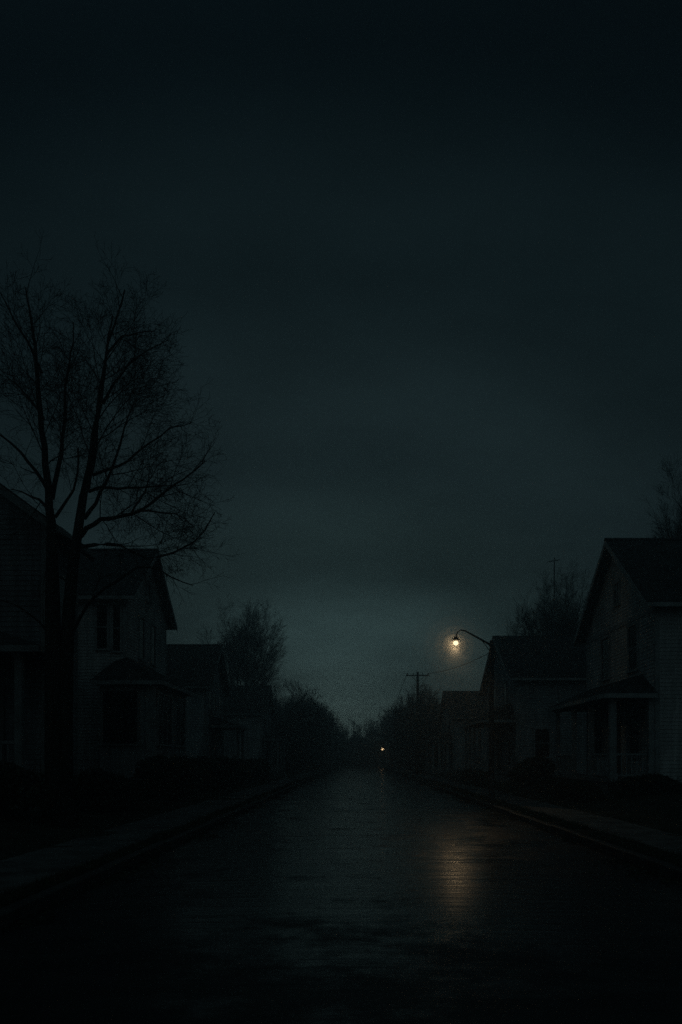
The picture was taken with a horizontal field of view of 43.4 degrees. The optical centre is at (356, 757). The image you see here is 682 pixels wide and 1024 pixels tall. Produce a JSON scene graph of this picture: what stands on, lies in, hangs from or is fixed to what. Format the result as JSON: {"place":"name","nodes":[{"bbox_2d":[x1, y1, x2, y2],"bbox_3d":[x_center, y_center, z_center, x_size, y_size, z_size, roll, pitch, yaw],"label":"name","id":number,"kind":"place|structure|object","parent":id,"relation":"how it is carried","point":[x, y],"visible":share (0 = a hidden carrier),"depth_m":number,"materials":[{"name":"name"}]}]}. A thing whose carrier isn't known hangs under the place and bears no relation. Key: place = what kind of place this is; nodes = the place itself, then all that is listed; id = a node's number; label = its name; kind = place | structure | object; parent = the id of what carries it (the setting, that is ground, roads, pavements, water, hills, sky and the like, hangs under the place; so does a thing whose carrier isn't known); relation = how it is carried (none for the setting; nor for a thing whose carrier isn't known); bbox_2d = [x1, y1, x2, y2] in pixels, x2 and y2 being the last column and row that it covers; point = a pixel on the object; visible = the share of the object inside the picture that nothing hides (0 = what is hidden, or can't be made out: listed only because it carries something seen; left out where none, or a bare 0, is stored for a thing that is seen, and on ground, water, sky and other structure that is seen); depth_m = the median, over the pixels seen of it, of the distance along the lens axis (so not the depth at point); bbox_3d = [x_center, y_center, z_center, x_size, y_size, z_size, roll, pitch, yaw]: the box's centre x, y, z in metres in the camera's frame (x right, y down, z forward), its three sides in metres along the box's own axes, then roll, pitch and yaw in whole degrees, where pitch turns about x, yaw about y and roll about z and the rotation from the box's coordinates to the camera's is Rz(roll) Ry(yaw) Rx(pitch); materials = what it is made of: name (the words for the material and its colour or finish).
{"place":"outdoors","nodes":[
{"label":"outdoors","id":0,"kind":"place"},
{"bbox_2d":[0,766,333,896],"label":"pavement","id":1,"kind":"structure","parent":0,"point":[27,868],"depth_m":15.52,"materials":[{"name":"concrete"}]},
{"bbox_2d":[0,766,681,1023],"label":"road","id":2,"kind":"structure","parent":0,"point":[449,911],"depth_m":8.38,"materials":[{"name":"black asphalt"}]},
{"bbox_2d":[0,763,681,908],"bbox_3d":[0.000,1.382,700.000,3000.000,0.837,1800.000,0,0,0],"label":"ground","id":3,"kind":"structure","parent":0,"point":[454,776],"depth_m":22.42,"materials":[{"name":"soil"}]},
{"bbox_2d":[0,758,65,812],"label":"bush","id":4,"kind":"object","parent":3,"relation":"on","point":[23,779],"visible":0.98,"depth_m":18.08,"materials":[{"name":"green plant"}]},
{"bbox_2d":[0,483,96,810],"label":"gabled house","id":5,"kind":"structure","parent":3,"relation":"on","point":[22,673],"depth_m":21.78,"materials":[{"name":"stone"}]},
{"bbox_2d":[0,685,4,764],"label":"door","id":6,"kind":"structure","parent":5,"relation":"in","point":[2,688],"depth_m":21.72,"materials":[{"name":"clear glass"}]},
{"bbox_2d":[58,570,65,622],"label":"window","id":7,"kind":"structure","parent":5,"relation":"in","point":[62,577],"depth_m":22.87,"materials":[{"name":"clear glass"}]},
{"bbox_2d":[0,228,242,827],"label":"bare tree","id":8,"kind":"object","parent":3,"relation":"on","point":[58,718],"visible":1,"depth_m":18.33,"materials":[{"name":"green plant"}]},
{"bbox_2d":[78,548,195,780],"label":"gabled house","id":9,"kind":"structure","parent":3,"relation":"on","point":[131,703],"depth_m":34.59,"materials":[{"name":"wood"}]},
{"bbox_2d":[94,603,109,649],"bbox_3d":[-10.250,-5.288,34.536,0.640,1.916,0.122,0,0,0],"label":"window","id":10,"kind":"structure","parent":9,"relation":"in","point":[101,629],"depth_m":34.57,"materials":[{"name":"black glass"}]},
{"bbox_2d":[110,603,122,652],"bbox_3d":[-9.660,-5.232,34.536,0.500,2.004,0.122,0,0,0],"label":"window","id":11,"kind":"structure","parent":9,"relation":"in","point":[116,608],"depth_m":34.57,"materials":[{"name":"black glass"}]},
{"bbox_2d":[99,688,140,745],"bbox_3d":[-9.250,-1.600,33.536,1.620,2.240,0.122,0,0,0],"label":"window","id":12,"kind":"structure","parent":9,"relation":"in","point":[119,707],"depth_m":33.57,"materials":[{"name":"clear glass"}]},
{"bbox_2d":[138,613,146,661],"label":"window","id":13,"kind":"structure","parent":9,"relation":"in","point":[141,619],"depth_m":36.97,"materials":[{"name":"black glass"}]},
{"bbox_2d":[145,580,152,603],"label":"window","id":14,"kind":"structure","parent":9,"relation":"in","point":[148,598],"depth_m":38.22,"materials":[{"name":"black glass"}]},
{"bbox_2d":[150,621,157,666],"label":"window","id":15,"kind":"structure","parent":9,"relation":"in","point":[153,626],"depth_m":38.97,"materials":[{"name":"black glass"}]},
{"bbox_2d":[156,691,173,746],"bbox_3d":[-7.886,-1.575,35.425,0.122,2.190,2.830,0,0,0],"label":"window","id":16,"kind":"structure","parent":9,"relation":"in","point":[164,701],"depth_m":35.37,"materials":[{"name":"black glass"}]},
{"bbox_2d":[174,697,186,746],"bbox_3d":[-7.886,-1.575,38.500,0.122,2.190,2.280,0,0,0],"label":"window","id":17,"kind":"structure","parent":9,"relation":"in","point":[179,703],"depth_m":38.38,"materials":[{"name":"black glass"}]},
{"bbox_2d":[0,766,337,932],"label":"kerb","id":18,"kind":"structure","parent":3,"relation":"on","point":[26,907],"depth_m":11.80,"materials":[{"name":"concrete"}]},
{"bbox_2d":[166,644,248,761],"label":"gabled house","id":19,"kind":"structure","parent":3,"relation":"on","point":[199,671],"depth_m":53.67,"materials":[{"name":"grey wood"}]},
{"bbox_2d":[208,688,212,715],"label":"window","id":20,"kind":"structure","parent":19,"relation":"in","point":[209,690],"depth_m":53.34,"materials":[{"name":"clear glass"}]},
{"bbox_2d":[208,733,212,757],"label":"window","id":21,"kind":"structure","parent":19,"relation":"in","point":[210,735],"depth_m":53.53,"materials":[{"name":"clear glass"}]},
{"bbox_2d":[212,690,216,716],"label":"window","id":22,"kind":"structure","parent":19,"relation":"in","point":[214,692],"depth_m":55.40,"materials":[{"name":"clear glass"}]},
{"bbox_2d":[213,734,216,758],"bbox_3d":[-9.151,-0.440,55.500,0.092,2.180,1.260,0,0,0],"label":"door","id":23,"kind":"structure","parent":19,"relation":"in","point":[214,735],"depth_m":55.43,"materials":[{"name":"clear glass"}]},
{"bbox_2d":[218,693,222,718],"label":"window","id":24,"kind":"structure","parent":19,"relation":"in","point":[219,694],"depth_m":57.50,"materials":[{"name":"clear glass"}]},
{"bbox_2d":[196,592,288,692],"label":"bare tree","id":25,"kind":"object","parent":3,"relation":"on","point":[248,643],"visible":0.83,"depth_m":91.84,"materials":[{"name":"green plant"}]},
{"bbox_2d":[224,685,287,771],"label":"gabled house","id":26,"kind":"structure","parent":3,"relation":"on","point":[251,708],"depth_m":81.15,"materials":[{"name":"grey wood"}]},
{"bbox_2d":[264,717,265,732],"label":"window","id":27,"kind":"structure","parent":26,"relation":"in","point":[264,717],"depth_m":82.40,"materials":[{"name":"black glass"}]},
{"bbox_2d":[266,743,267,759],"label":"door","id":28,"kind":"structure","parent":26,"relation":"in","point":[266,743],"depth_m":84.97,"materials":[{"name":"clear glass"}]},
{"bbox_2d":[271,695,285,763],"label":"bare tree","id":29,"kind":"object","parent":3,"relation":"on","point":[273,758],"visible":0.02,"depth_m":131.02,"materials":[{"name":"black plant"}]},
{"bbox_2d":[271,684,292,751],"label":"bare tree","id":30,"kind":"object","parent":3,"relation":"on","point":[274,697],"visible":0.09,"depth_m":111.91,"materials":[{"name":"black plant"}]},
{"bbox_2d":[271,677,327,743],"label":"bare tree","id":31,"kind":"object","parent":3,"relation":"on","point":[309,720],"visible":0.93,"depth_m":98.65,"materials":[{"name":"black plant"}]},
{"bbox_2d":[275,693,325,746],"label":"bare tree","id":32,"kind":"object","parent":3,"relation":"on","point":[299,713],"visible":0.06,"depth_m":111.48,"materials":[{"name":"black plant"}]},
{"bbox_2d":[276,696,329,751],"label":"bare tree","id":33,"kind":"object","parent":3,"relation":"on","point":[321,746],"visible":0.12,"depth_m":107.16,"materials":[{"name":"black plant"}]},
{"bbox_2d":[298,697,333,752],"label":"bare tree","id":34,"kind":"object","parent":3,"relation":"on","point":[328,735],"visible":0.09,"depth_m":119.75,"materials":[{"name":"black plant"}]},
{"bbox_2d":[302,697,330,752],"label":"bare tree","id":35,"kind":"object","parent":3,"relation":"on","point":[323,716],"visible":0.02,"depth_m":129.77,"materials":[{"name":"black plant"}]},
{"bbox_2d":[309,700,338,753],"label":"bare tree","id":36,"kind":"object","parent":3,"relation":"on","point":[332,726],"visible":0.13,"depth_m":126.59,"materials":[{"name":"black plant"}]},
{"bbox_2d":[323,710,341,755],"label":"bare tree","id":37,"kind":"object","parent":3,"relation":"on","point":[335,728],"visible":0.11,"depth_m":158.27,"materials":[{"name":"black plant"}]},
{"bbox_2d":[324,706,343,759],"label":"bare tree","id":38,"kind":"object","parent":3,"relation":"on","point":[340,737],"visible":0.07,"depth_m":162.50,"materials":[{"name":"black plant"}]},
{"bbox_2d":[337,721,349,740],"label":"bare tree","id":39,"kind":"object","parent":3,"relation":"on","point":[344,734],"visible":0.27,"depth_m":188.38,"materials":[{"name":"black plant"}]},
{"bbox_2d":[345,719,369,738],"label":"bare tree","id":40,"kind":"object","parent":3,"relation":"on","point":[356,733],"visible":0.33,"depth_m":188.91,"materials":[{"name":"black plant"}]},
{"bbox_2d":[357,717,378,741],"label":"bare tree","id":41,"kind":"object","parent":3,"relation":"on","point":[371,734],"visible":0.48,"depth_m":188.88,"materials":[{"name":"black plant"}]},
{"bbox_2d":[355,739,386,765],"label":"bush","id":42,"kind":"object","parent":3,"relation":"on","point":[370,757],"visible":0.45,"depth_m":177.44,"materials":[{"name":"black plant"}]},
{"bbox_2d":[372,713,395,765],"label":"bare tree","id":43,"kind":"object","parent":3,"relation":"on","point":[379,745],"visible":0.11,"depth_m":162.51,"materials":[{"name":"black plant"}]},
{"bbox_2d":[380,745,389,764],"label":"bush","id":44,"kind":"object","parent":3,"relation":"on","point":[386,759],"visible":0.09,"depth_m":176.63,"materials":[{"name":"black plant"}]},
{"bbox_2d":[373,703,400,765],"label":"bare tree","id":45,"kind":"object","parent":3,"relation":"on","point":[384,729],"visible":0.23,"depth_m":155.98,"materials":[{"name":"black plant"}]},
{"bbox_2d":[380,710,396,752],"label":"bare tree","id":46,"kind":"object","parent":3,"relation":"on","point":[386,737],"visible":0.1,"depth_m":150.67,"materials":[{"name":"black plant"}]},
{"bbox_2d":[382,714,399,759],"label":"bare tree","id":47,"kind":"object","parent":3,"relation":"on","point":[389,747],"visible":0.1,"depth_m":146.27,"materials":[{"name":"black plant"}]},
{"bbox_2d":[387,706,407,755],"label":"bare tree","id":48,"kind":"object","parent":3,"relation":"on","point":[397,748],"visible":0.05,"depth_m":123.88,"materials":[{"name":"black plant"}]},
{"bbox_2d":[389,692,424,770],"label":"bare tree","id":49,"kind":"object","parent":3,"relation":"on","point":[396,729],"visible":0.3,"depth_m":103.60,"materials":[{"name":"black plant"}]},
{"bbox_2d":[391,689,441,741],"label":"bare tree","id":50,"kind":"object","parent":3,"relation":"on","point":[420,707],"visible":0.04,"depth_m":112.94,"materials":[{"name":"black plant"}]},
{"bbox_2d":[406,672,428,774],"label":"utility pole","id":51,"kind":"object","parent":3,"relation":"on","point":[417,675],"visible":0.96,"depth_m":75.40,"materials":[{"name":"brown wood"}]},
{"bbox_2d":[428,649,495,673],"bbox_3d":[7.660,-7.097,63.950,0.044,0.709,23.059,0,0,-7],"label":"overhead wire","id":52,"kind":"object","parent":51,"relation":"attached to","point":[461,665],"visible":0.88,"depth_m":63.10,"materials":[{"name":"metal"}]},
{"bbox_2d":[393,679,442,764],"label":"bare tree","id":53,"kind":"object","parent":3,"relation":"on","point":[428,710],"visible":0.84,"depth_m":98.32,"materials":[{"name":"black plant"}]},
{"bbox_2d":[452,629,494,802],"bbox_3d":[4.100,-1.431,29.900,1.540,6.092,0.292,0,0,0],"label":"street lamp","id":54,"kind":"object","parent":3,"relation":"on","point":[491,791],"visible":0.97,"depth_m":29.83,"materials":[{"name":"metal"}]},
{"bbox_2d":[460,636,585,782],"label":"gabled house","id":55,"kind":"structure","parent":3,"relation":"on","point":[535,677],"depth_m":48.66,"materials":[{"name":"wood"}]},
{"bbox_2d":[494,686,495,708],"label":"window","id":56,"kind":"structure","parent":55,"relation":"in","point":[494,686],"depth_m":55.27,"materials":[{"name":"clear glass"}]},
{"bbox_2d":[497,734,501,769],"bbox_3d":[8.951,-0.365,53.700,0.092,2.230,1.260,0,0,0],"label":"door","id":57,"kind":"structure","parent":55,"relation":"in","point":[499,742],"depth_m":53.70,"materials":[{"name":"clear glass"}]},
{"bbox_2d":[502,680,506,704],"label":"window","id":58,"kind":"structure","parent":55,"relation":"in","point":[504,683],"depth_m":51.54,"materials":[{"name":"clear glass"}]},
{"bbox_2d":[506,731,512,761],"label":"window","id":59,"kind":"structure","parent":55,"relation":"in","point":[509,734],"depth_m":49.99,"materials":[{"name":"black glass"}]},
{"bbox_2d":[533,727,551,757],"bbox_3d":[10.450,-0.850,48.136,1.080,1.740,0.122,0,0,0],"label":"window","id":60,"kind":"structure","parent":55,"relation":"in","point":[541,735],"depth_m":48.17,"materials":[{"name":"black glass"}]},
{"bbox_2d":[548,557,559,635],"bbox_3d":[12.370,-10.025,53.700,0.788,5.051,0.700,0,0,0],"label":"roof mast","id":61,"kind":"object","parent":55,"relation":"on","point":[554,560],"visible":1,"depth_m":53.66,"materials":[{"name":"metal"}]},
{"bbox_2d":[505,601,544,635],"bbox_3d":[12.352,-4.995,62.358,4.333,13.323,4.011,0,0,-6],"label":"bare tree","id":62,"kind":"object","parent":3,"relation":"on","point":[526,627],"visible":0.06,"depth_m":62.46,"materials":[{"name":"black plant"}]},
{"bbox_2d":[379,766,681,880],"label":"kerb","id":63,"kind":"structure","parent":3,"relation":"on","point":[666,869],"depth_m":16.44,"materials":[{"name":"concrete"}]},
{"bbox_2d":[507,756,554,785],"bbox_3d":[8.797,0.636,42.225,2.554,1.511,3.884,0,0,0],"label":"bush","id":64,"kind":"object","parent":3,"relation":"on","point":[526,771],"visible":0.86,"depth_m":41.38,"materials":[{"name":"green plant"}]},
{"bbox_2d":[512,559,592,635],"bbox_3d":[15.521,-6.759,65.504,7.818,16.717,8.523,0,0,0],"label":"bare tree","id":65,"kind":"object","parent":3,"relation":"on","point":[567,622],"visible":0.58,"depth_m":64.65,"materials":[{"name":"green plant"}]},
{"bbox_2d":[546,538,681,796],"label":"gabled house","id":66,"kind":"structure","parent":3,"relation":"on","point":[628,701],"depth_m":30.71,"materials":[{"name":"wood"}]},
{"bbox_2d":[594,717,604,753],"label":"window","id":67,"kind":"structure","parent":66,"relation":"in","point":[599,724],"depth_m":35.13,"materials":[{"name":"black glass"}]},
{"bbox_2d":[599,634,610,681],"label":"window","id":68,"kind":"structure","parent":66,"relation":"in","point":[605,646],"depth_m":34.28,"materials":[{"name":"black glass"}]},
{"bbox_2d":[611,578,620,607],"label":"window","id":69,"kind":"structure","parent":66,"relation":"in","point":[616,585],"depth_m":32.70,"materials":[{"name":"black glass"}]},
{"bbox_2d":[617,717,620,773],"bbox_3d":[9.951,-0.425,32.975,0.092,2.210,1.210,0,0,0],"label":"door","id":70,"kind":"structure","parent":66,"relation":"in","point":[618,718],"depth_m":32.43,"materials":[{"name":"glass"}]},
{"bbox_2d":[625,620,639,673],"bbox_3d":[9.936,-3.975,30.850,0.122,1.790,1.280,0,0,0],"label":"window","id":71,"kind":"structure","parent":66,"relation":"in","point":[633,653],"depth_m":30.82,"materials":[{"name":"black glass"}]},
{"bbox_2d":[627,711,641,757],"bbox_3d":[9.936,-0.800,30.650,0.122,1.640,1.380,0,0,0],"label":"window","id":72,"kind":"structure","parent":66,"relation":"in","point":[635,718],"depth_m":30.60,"materials":[{"name":"black glass"}]},
{"bbox_2d":[606,773,681,796],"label":"bush","id":73,"kind":"object","parent":3,"relation":"on","point":[650,783],"visible":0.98,"depth_m":27.03,"materials":[{"name":"green plant"}]},
{"bbox_2d":[637,452,681,537],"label":"bare tree","id":74,"kind":"object","parent":3,"relation":"on","point":[677,533],"visible":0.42,"depth_m":46.63,"materials":[{"name":"plant"}]},
{"bbox_2d":[0,0,681,739],"label":"sky","id":75,"kind":"structure","parent":0,"point":[422,259],"materials":[{"name":"grey"}]},
{"bbox_2d":[422,691,485,772],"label":"gabled house","id":76,"kind":"structure","parent":0,"point":[458,709],"depth_m":80.09,"materials":[{"name":"grey wood"}]},
{"bbox_2d":[385,766,681,854],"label":"pavement","id":77,"kind":"structure","parent":0,"point":[659,839],"depth_m":21.00,"materials":[{"name":"concrete"}]}
]}

